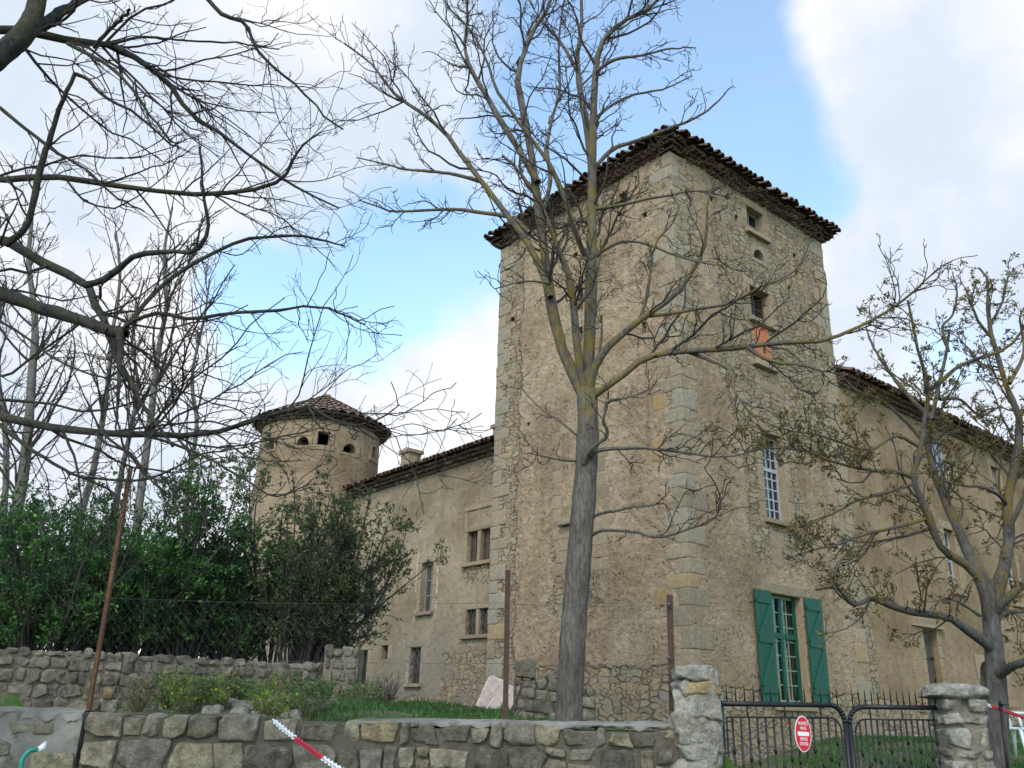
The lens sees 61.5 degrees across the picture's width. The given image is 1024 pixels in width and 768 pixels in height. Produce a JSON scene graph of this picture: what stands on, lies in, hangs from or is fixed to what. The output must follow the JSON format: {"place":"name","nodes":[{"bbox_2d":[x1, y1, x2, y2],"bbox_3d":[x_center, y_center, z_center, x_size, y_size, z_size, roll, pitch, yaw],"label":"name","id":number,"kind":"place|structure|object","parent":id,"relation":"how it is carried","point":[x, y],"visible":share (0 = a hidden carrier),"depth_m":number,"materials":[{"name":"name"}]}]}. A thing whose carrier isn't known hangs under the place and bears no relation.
{"place":"outdoors","nodes":[
{"label":"outdoors","id":0,"kind":"place"},
{"bbox_2d":[267,696,291,709],"bbox_3d":[-2.545,3.489,9.369,0.280,0.158,0.218,1,-21,2],"label":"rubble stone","id":1,"kind":"object","parent":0,"point":[279,702],"visible":0.16,"depth_m":9.31,"materials":[{"name":"grey stone"}]},
{"bbox_2d":[310,699,329,710],"bbox_3d":[-2.076,3.467,9.270,0.239,0.150,0.193,1,-21,1],"label":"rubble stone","id":2,"kind":"object","parent":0,"point":[323,705],"visible":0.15,"depth_m":9.20,"materials":[{"name":"grey stone"}]},
{"bbox_2d":[299,691,594,729],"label":"lawn grass","id":3,"kind":"structure","parent":0,"point":[418,708],"depth_m":10.43,"materials":[{"name":"green plant"}]},
{"bbox_2d":[0,651,1023,767],"bbox_3d":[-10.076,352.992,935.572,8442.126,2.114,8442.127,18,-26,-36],"label":"ground","id":4,"kind":"structure","parent":0,"point":[7,699],"depth_m":15.44,"materials":[{"name":"green plant"}]},
{"bbox_2d":[0,255,48,539],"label":"bare tree","id":5,"kind":"object","parent":4,"relation":"on","point":[4,483],"visible":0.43,"depth_m":20.66,"materials":[{"name":"grey plant"}]},
{"bbox_2d":[0,191,90,529],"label":"bare tree","id":6,"kind":"object","parent":4,"relation":"on","point":[31,395],"visible":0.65,"depth_m":18.11,"materials":[{"name":"grey plant"}]},
{"bbox_2d":[0,706,103,767],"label":"rendered wall","id":7,"kind":"structure","parent":4,"relation":"on","point":[59,730],"depth_m":7.40,"materials":[{"name":"stone"}]},
{"bbox_2d":[18,741,47,767],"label":"garden hose","id":8,"kind":"object","parent":7,"relation":"hanging from","point":[42,747],"visible":1,"depth_m":7.14,"materials":[{"name":"green plastic"}]},
{"bbox_2d":[0,455,115,648],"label":"shrub","id":9,"kind":"object","parent":4,"relation":"on","point":[18,563],"visible":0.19,"depth_m":13.26,"materials":[{"name":"green plant"}]},
{"bbox_2d":[0,483,146,650],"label":"shrub","id":10,"kind":"object","parent":4,"relation":"on","point":[58,507],"depth_m":16.26,"materials":[{"name":"green plant"}]},
{"bbox_2d":[0,466,163,651],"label":"shrub","id":11,"kind":"object","parent":4,"relation":"on","point":[67,623],"visible":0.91,"depth_m":12.34,"materials":[{"name":"green plant"}]},
{"bbox_2d":[52,195,157,547],"bbox_3d":[-9.349,0.153,19.597,2.280,10.585,2.249,-7,-22,22],"label":"bare tree","id":12,"kind":"object","parent":4,"relation":"on","point":[99,445],"visible":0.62,"depth_m":19.64,"materials":[{"name":"grey plant"}]},
{"bbox_2d":[33,494,177,653],"bbox_3d":[-7.476,3.631,16.098,2.931,3.286,3.489,18,-26,-36],"label":"shrub","id":13,"kind":"object","parent":4,"relation":"on","point":[124,525],"visible":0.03,"depth_m":16.28,"materials":[{"name":"green plant"}]},
{"bbox_2d":[104,667,167,712],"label":"weed","id":14,"kind":"object","parent":4,"relation":"on","point":[136,707],"visible":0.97,"depth_m":8.69,"materials":[{"name":"green plant"}]},
{"bbox_2d":[93,247,181,551],"bbox_3d":[-9.651,0.923,21.255,2.191,9.984,2.594,5,-21,-9],"label":"bare tree","id":15,"kind":"object","parent":4,"relation":"on","point":[133,376],"visible":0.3,"depth_m":21.57,"materials":[{"name":"grey plant"}]},
{"bbox_2d":[59,480,251,656],"bbox_3d":[-5.832,3.119,13.806,2.824,2.710,3.008,12,-23,-27],"label":"shrub","id":16,"kind":"object","parent":4,"relation":"on","point":[147,591],"visible":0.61,"depth_m":13.19,"materials":[{"name":"green plant"}]},
{"bbox_2d":[0,647,323,712],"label":"retaining wall","id":17,"kind":"structure","parent":4,"relation":"on","point":[41,679],"depth_m":10.94,"materials":[{"name":"stone"}]},
{"bbox_2d":[139,665,201,710],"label":"weed","id":18,"kind":"object","parent":4,"relation":"on","point":[171,683],"visible":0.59,"depth_m":8.82,"materials":[{"name":"green plant"}]},
{"bbox_2d":[95,506,248,656],"bbox_3d":[-6.826,4.071,16.873,2.516,3.041,3.520,-10,-23,27],"label":"shrub","id":19,"kind":"object","parent":4,"relation":"on","point":[156,652],"visible":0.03,"depth_m":16.30,"materials":[{"name":"green plant"}]},
{"bbox_2d":[123,160,235,540],"bbox_3d":[-7.584,-0.136,18.711,1.981,10.666,2.320,9,-22,-20],"label":"bare tree","id":20,"kind":"object","parent":4,"relation":"on","point":[140,496],"visible":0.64,"depth_m":18.85,"materials":[{"name":"grey plant"}]},
{"bbox_2d":[131,232,238,525],"bbox_3d":[-8.117,0.867,20.905,1.993,9.901,2.158,-11,-24,30],"label":"bare tree","id":21,"kind":"object","parent":4,"relation":"on","point":[196,440],"visible":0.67,"depth_m":21.56,"materials":[{"name":"grey plant"}]},
{"bbox_2d":[161,674,217,715],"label":"weed","id":22,"kind":"object","parent":4,"relation":"on","point":[182,705],"visible":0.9,"depth_m":8.57,"materials":[{"name":"green plant"}]},
{"bbox_2d":[192,698,218,708],"bbox_3d":[-3.133,3.300,8.826,0.262,0.149,0.196,3,-21,-3],"label":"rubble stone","id":23,"kind":"object","parent":4,"relation":"on","point":[195,707],"visible":0.15,"depth_m":8.75,"materials":[{"name":"grey stone"}]},
{"bbox_2d":[131,437,284,658],"bbox_3d":[-5.085,2.764,14.427,2.500,3.850,2.634,18,-26,-36],"label":"shrub","id":24,"kind":"object","parent":4,"relation":"on","point":[188,554],"visible":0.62,"depth_m":14.00,"materials":[{"name":"green plant"}]},
{"bbox_2d":[169,668,248,710],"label":"weed","id":25,"kind":"object","parent":4,"relation":"on","point":[219,691],"visible":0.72,"depth_m":8.75,"materials":[{"name":"green plant"}]},
{"bbox_2d":[201,704,223,713],"bbox_3d":[-2.988,3.257,8.588,0.204,0.118,0.151,1,-21,1],"label":"rubble stone","id":26,"kind":"object","parent":4,"relation":"on","point":[218,708],"visible":0.7,"depth_m":8.53,"materials":[{"name":"grey stone"}]},
{"bbox_2d":[219,699,231,708],"bbox_3d":[-3.067,3.370,9.019,0.269,0.156,0.222,4,-21,-6],"label":"rubble stone","id":27,"kind":"object","parent":4,"relation":"on","point":[229,701],"visible":0.2,"depth_m":8.98,"materials":[{"name":"grey stone"}]},
{"bbox_2d":[188,579,269,661],"bbox_3d":[-6.210,4.976,17.850,2.320,2.069,2.582,18,-26,-36],"label":"shrub","id":28,"kind":"object","parent":4,"relation":"on","point":[207,656],"visible":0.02,"depth_m":17.30,"materials":[{"name":"green plant"}]},
{"bbox_2d":[229,707,248,713],"bbox_3d":[-2.739,3.294,8.615,0.206,0.119,0.144,1,-21,3],"label":"rubble stone","id":29,"kind":"object","parent":4,"relation":"on","point":[242,709],"visible":0.54,"depth_m":8.56,"materials":[{"name":"grey stone"}]},
{"bbox_2d":[186,510,292,662],"bbox_3d":[-4.583,3.635,14.868,1.918,2.559,2.381,-2,-21,10],"label":"shrub","id":30,"kind":"object","parent":4,"relation":"on","point":[240,622],"visible":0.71,"depth_m":14.35,"materials":[{"name":"green plant"}]},
{"bbox_2d":[220,666,259,700],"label":"weed","id":31,"kind":"object","parent":4,"relation":"on","point":[235,695],"visible":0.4,"depth_m":9.95,"materials":[{"name":"green plant"}]},
{"bbox_2d":[231,700,252,708],"bbox_3d":[-2.835,3.402,9.063,0.216,0.139,0.195,-1,-21,6],"label":"rubble stone","id":32,"kind":"object","parent":4,"relation":"on","point":[238,703],"visible":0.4,"depth_m":9.00,"materials":[{"name":"grey stone"}]},
{"bbox_2d":[0,0,509,561],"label":"foreground tree","id":33,"kind":"object","parent":4,"relation":"on","point":[26,30],"visible":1,"depth_m":5.79,"materials":[{"name":"brown plant"}]},
{"bbox_2d":[241,682,299,718],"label":"weed","id":34,"kind":"object","parent":4,"relation":"on","point":[272,703],"visible":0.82,"depth_m":8.65,"materials":[{"name":"green plant"}]},
{"bbox_2d":[241,669,305,709],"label":"weed","id":35,"kind":"object","parent":4,"relation":"on","point":[285,686],"visible":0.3,"depth_m":9.57,"materials":[{"name":"green plant"}]},
{"bbox_2d":[212,424,335,662],"bbox_3d":[-4.404,2.953,16.118,2.547,4.721,1.726,6,-21,-11],"label":"shrub","id":36,"kind":"object","parent":4,"relation":"on","point":[296,506],"visible":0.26,"depth_m":16.25,"materials":[{"name":"green plant"}]},
{"bbox_2d":[280,709,301,717],"bbox_3d":[-2.237,3.361,8.701,0.244,0.138,0.191,1,-21,1],"label":"rubble stone","id":37,"kind":"object","parent":4,"relation":"on","point":[293,713],"visible":0.48,"depth_m":8.63,"materials":[{"name":"grey stone"}]},
{"bbox_2d":[280,677,339,716],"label":"weed","id":38,"kind":"object","parent":4,"relation":"on","point":[317,690],"visible":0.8,"depth_m":8.93,"materials":[{"name":"green plant"}]},
{"bbox_2d":[232,394,391,662],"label":"round tower","id":39,"kind":"structure","parent":4,"relation":"on","point":[357,458],"depth_m":32.04,"materials":[{"name":"stone"}]},
{"bbox_2d":[290,673,343,703],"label":"weed","id":40,"kind":"object","parent":4,"relation":"on","point":[324,684],"visible":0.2,"depth_m":9.82,"materials":[{"name":"green plant"}]},
{"bbox_2d":[229,454,450,663],"bbox_3d":[-3.122,3.233,15.052,3.284,3.524,3.373,-6,-22,20],"label":"shrub","id":41,"kind":"object","parent":4,"relation":"on","point":[333,577],"visible":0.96,"depth_m":14.34,"materials":[{"name":"green plant"}]},
{"bbox_2d":[322,644,363,704],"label":"stone pier","id":42,"kind":"structure","parent":4,"relation":"on","point":[341,668],"depth_m":12.48,"materials":[{"name":"grey stone"}]},
{"bbox_2d":[334,673,386,706],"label":"weed","id":43,"kind":"object","parent":4,"relation":"on","point":[360,693],"visible":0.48,"depth_m":11.95,"materials":[{"name":"green plant"}]},
{"bbox_2d":[86,468,674,728],"bbox_3d":[-1.292,2.039,8.469,5.704,2.503,0.236,0,-21,4],"label":"wire fence","id":44,"kind":"object","parent":4,"relation":"on","point":[670,639],"visible":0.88,"depth_m":8.20,"materials":[{"name":"metal"}]},
{"bbox_2d":[363,671,404,701],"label":"weed","id":45,"kind":"object","parent":4,"relation":"on","point":[389,695],"visible":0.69,"depth_m":23.92,"materials":[{"name":"brown plant"}]},
{"bbox_2d":[78,712,719,767],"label":"stone wall","id":46,"kind":"structure","parent":4,"relation":"on","point":[160,740],"depth_m":7.39,"materials":[{"name":"grey stone"}]},
{"bbox_2d":[272,719,340,767],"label":"plastic chain","id":47,"kind":"object","parent":46,"relation":"hanging from","point":[305,745],"visible":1,"depth_m":6.58,"materials":[{"name":"white plastic"}]},
{"bbox_2d":[668,664,724,767],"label":"gate pillar","id":48,"kind":"structure","parent":46,"relation":"on","point":[695,719],"depth_m":7.43,"materials":[{"name":"stone"}]},
{"bbox_2d":[342,424,494,705],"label":"castle wing","id":49,"kind":"structure","parent":4,"relation":"on","point":[459,521],"depth_m":26.74,"materials":[{"name":"beige stone"}]},
{"bbox_2d":[360,644,371,687],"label":"window","id":50,"kind":"structure","parent":49,"relation":"in","point":[365,647],"depth_m":28.60,"materials":[{"name":"beige stone"}]},
{"bbox_2d":[357,574,377,622],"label":"window","id":51,"kind":"structure","parent":49,"relation":"in","point":[375,576],"depth_m":29.47,"materials":[{"name":"beige stone"}]},
{"bbox_2d":[378,639,391,658],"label":"window","id":52,"kind":"structure","parent":49,"relation":"in","point":[381,642],"depth_m":28.01,"materials":[{"name":"beige stone"}]},
{"bbox_2d":[402,641,424,686],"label":"window","id":53,"kind":"structure","parent":49,"relation":"in","point":[414,684],"depth_m":26.56,"materials":[{"name":"beige stone"}]},
{"bbox_2d":[413,551,437,622],"bbox_3d":[-2.648,6.329,27.038,0.355,2.274,1.260,18,-26,-36],"label":"window","id":54,"kind":"structure","parent":49,"relation":"in","point":[434,578],"depth_m":27.09,"materials":[{"name":"beige stone"}]},
{"bbox_2d":[459,603,488,639],"bbox_3d":[-0.977,6.809,24.646,0.323,0.968,1.502,18,-26,-36],"label":"window","id":55,"kind":"structure","parent":49,"relation":"in","point":[476,615],"depth_m":24.70,"materials":[{"name":"beige stone"}]},
{"bbox_2d":[460,502,491,567],"bbox_3d":[-0.955,4.493,25.576,0.323,1.818,1.531,18,-26,-36],"label":"window","id":56,"kind":"structure","parent":49,"relation":"in","point":[480,550],"depth_m":25.58,"materials":[{"name":"beige stone"}]},
{"bbox_2d":[476,676,502,708],"bbox_3d":[-0.541,7.774,21.540,0.786,0.912,0.375,18,-26,-36],"label":"stone slab","id":57,"kind":"object","parent":4,"relation":"on","point":[485,698],"depth_m":21.57,"materials":[{"name":"grey stone"}]},
{"bbox_2d":[486,690,502,708],"bbox_3d":[-0.386,7.729,20.793,0.239,0.620,0.603,-14,-26,36],"label":"stone slab","id":58,"kind":"object","parent":4,"relation":"on","point":[495,701],"depth_m":20.80,"materials":[{"name":"grey stone"}]},
{"bbox_2d":[499,684,513,709],"bbox_3d":[-0.169,7.785,21.163,0.762,0.832,0.379,18,-26,-36],"label":"stone slab","id":59,"kind":"object","parent":4,"relation":"on","point":[510,695],"depth_m":21.25,"materials":[{"name":"grey stone"}]},
{"bbox_2d":[513,659,595,720],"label":"broken wall","id":60,"kind":"structure","parent":4,"relation":"on","point":[544,701],"depth_m":13.19,"materials":[{"name":"stone"}]},
{"bbox_2d":[308,0,977,729],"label":"bare tree","id":61,"kind":"object","parent":4,"relation":"on","point":[582,370],"visible":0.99,"depth_m":12.45,"materials":[{"name":"grey plant"}]},
{"bbox_2d":[484,124,876,765],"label":"square tower","id":62,"kind":"structure","parent":4,"relation":"on","point":[752,606],"depth_m":21.41,"materials":[{"name":"stone"}]},
{"bbox_2d":[741,196,771,244],"bbox_3d":[6.713,-4.514,23.939,1.304,1.117,0.396,18,-26,-36],"label":"window","id":63,"kind":"structure","parent":62,"relation":"in","point":[765,238],"depth_m":23.87,"materials":[{"name":"beige stone"}]},
{"bbox_2d":[744,276,778,331],"bbox_3d":[6.578,-2.096,22.972,1.375,1.287,0.393,18,-26,-36],"label":"window","id":64,"kind":"structure","parent":62,"relation":"in","point":[748,281],"depth_m":22.95,"materials":[{"name":"beige stone"}]},
{"bbox_2d":[753,419,796,527],"bbox_3d":[6.444,2.260,21.322,1.521,2.566,0.400,18,-26,-36],"label":"window","id":65,"kind":"structure","parent":62,"relation":"in","point":[761,469],"depth_m":21.40,"materials":[{"name":"white paint"}]},
{"bbox_2d":[762,581,818,711],"bbox_3d":[6.354,6.072,19.888,1.862,2.794,0.370,18,-26,-36],"label":"french window","id":66,"kind":"structure","parent":62,"relation":"in","point":[776,588],"depth_m":20.13,"materials":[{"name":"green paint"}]},
{"bbox_2d":[721,685,851,767],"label":"gate leaf","id":67,"kind":"object","parent":4,"relation":"on","point":[820,705],"visible":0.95,"depth_m":8.05,"materials":[{"name":"black metal"}]},
{"bbox_2d":[795,716,810,751],"bbox_3d":[2.721,3.269,8.036,0.196,0.316,0.008,11,-22,-22],"label":"warning sign","id":68,"kind":"object","parent":67,"relation":"attached to","point":[802,733],"visible":1,"depth_m":8.03,"materials":[{"name":"red metal"}]},
{"bbox_2d":[703,252,1023,767],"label":"budding tree","id":69,"kind":"object","parent":4,"relation":"on","point":[995,600],"visible":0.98,"depth_m":10.86,"materials":[{"name":"brown wood"}]},
{"bbox_2d":[738,733,1023,767],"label":"bank grass","id":70,"kind":"structure","parent":4,"relation":"on","point":[1018,765],"depth_m":17.18,"materials":[{"name":"green plant"}]},
{"bbox_2d":[847,689,940,767],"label":"gate leaf","id":71,"kind":"object","parent":4,"relation":"on","point":[854,710],"visible":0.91,"depth_m":8.46,"materials":[{"name":"black metal"}]},
{"bbox_2d":[835,365,1023,735],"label":"castle wing","id":72,"kind":"structure","parent":4,"relation":"on","point":[947,652],"depth_m":25.10,"materials":[{"name":"beige stone"}]},
{"bbox_2d":[917,617,946,728],"bbox_3d":[11.686,8.073,23.927,1.287,3.002,0.216,18,-26,-36],"label":"door","id":73,"kind":"structure","parent":72,"relation":"in","point":[926,642],"depth_m":24.19,"materials":[{"name":"beige stone"}]},
{"bbox_2d":[932,434,951,481],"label":"window","id":74,"kind":"structure","parent":72,"relation":"in","point":[935,447],"depth_m":27.74,"materials":[{"name":"grey glass"}]},
{"bbox_2d":[938,519,967,596],"bbox_3d":[13.475,5.356,26.408,1.205,2.257,0.354,18,-26,-36],"label":"window","id":75,"kind":"structure","parent":72,"relation":"in","point":[943,524],"depth_m":26.46,"materials":[{"name":"white paint"}]},
{"bbox_2d":[974,654,984,686],"bbox_3d":[14.171,9.231,25.801,1.380,2.090,0.340,18,-26,-36],"label":"arched doorway","id":76,"kind":"structure","parent":72,"relation":"in","point":[979,659],"depth_m":25.93,"materials":[{"name":"stone"}]},
{"bbox_2d":[986,458,1003,503],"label":"window","id":77,"kind":"structure","parent":72,"relation":"in","point":[989,461],"depth_m":30.14,"materials":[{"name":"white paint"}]},
{"bbox_2d":[1000,543,1023,607],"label":"window","id":78,"kind":"structure","parent":72,"relation":"in","point":[1019,605],"depth_m":29.21,"materials":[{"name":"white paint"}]},
{"bbox_2d":[917,683,995,767],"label":"gate pillar","id":79,"kind":"structure","parent":4,"relation":"on","point":[961,722],"depth_m":8.45,"materials":[{"name":"stone"}]},
{"bbox_2d":[998,700,1009,767],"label":"iron post","id":80,"kind":"object","parent":4,"relation":"on","point":[1000,704],"visible":1,"depth_m":8.94,"materials":[{"name":"metal"}]},
{"bbox_2d":[987,704,1023,718],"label":"plastic chain","id":81,"kind":"object","parent":80,"relation":"attached to","point":[1005,711],"visible":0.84,"depth_m":9.31,"materials":[{"name":"red plastic"}]},
{"bbox_2d":[1009,711,1023,757],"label":"garden chair","id":82,"kind":"object","parent":4,"relation":"on","point":[1020,728],"visible":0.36,"depth_m":13.70,"materials":[{"name":"white plastic"}]},
{"bbox_2d":[0,0,1023,658],"label":"sky","id":83,"kind":"structure","parent":0,"point":[900,121],"materials":[{"name":"blue"}]}
]}

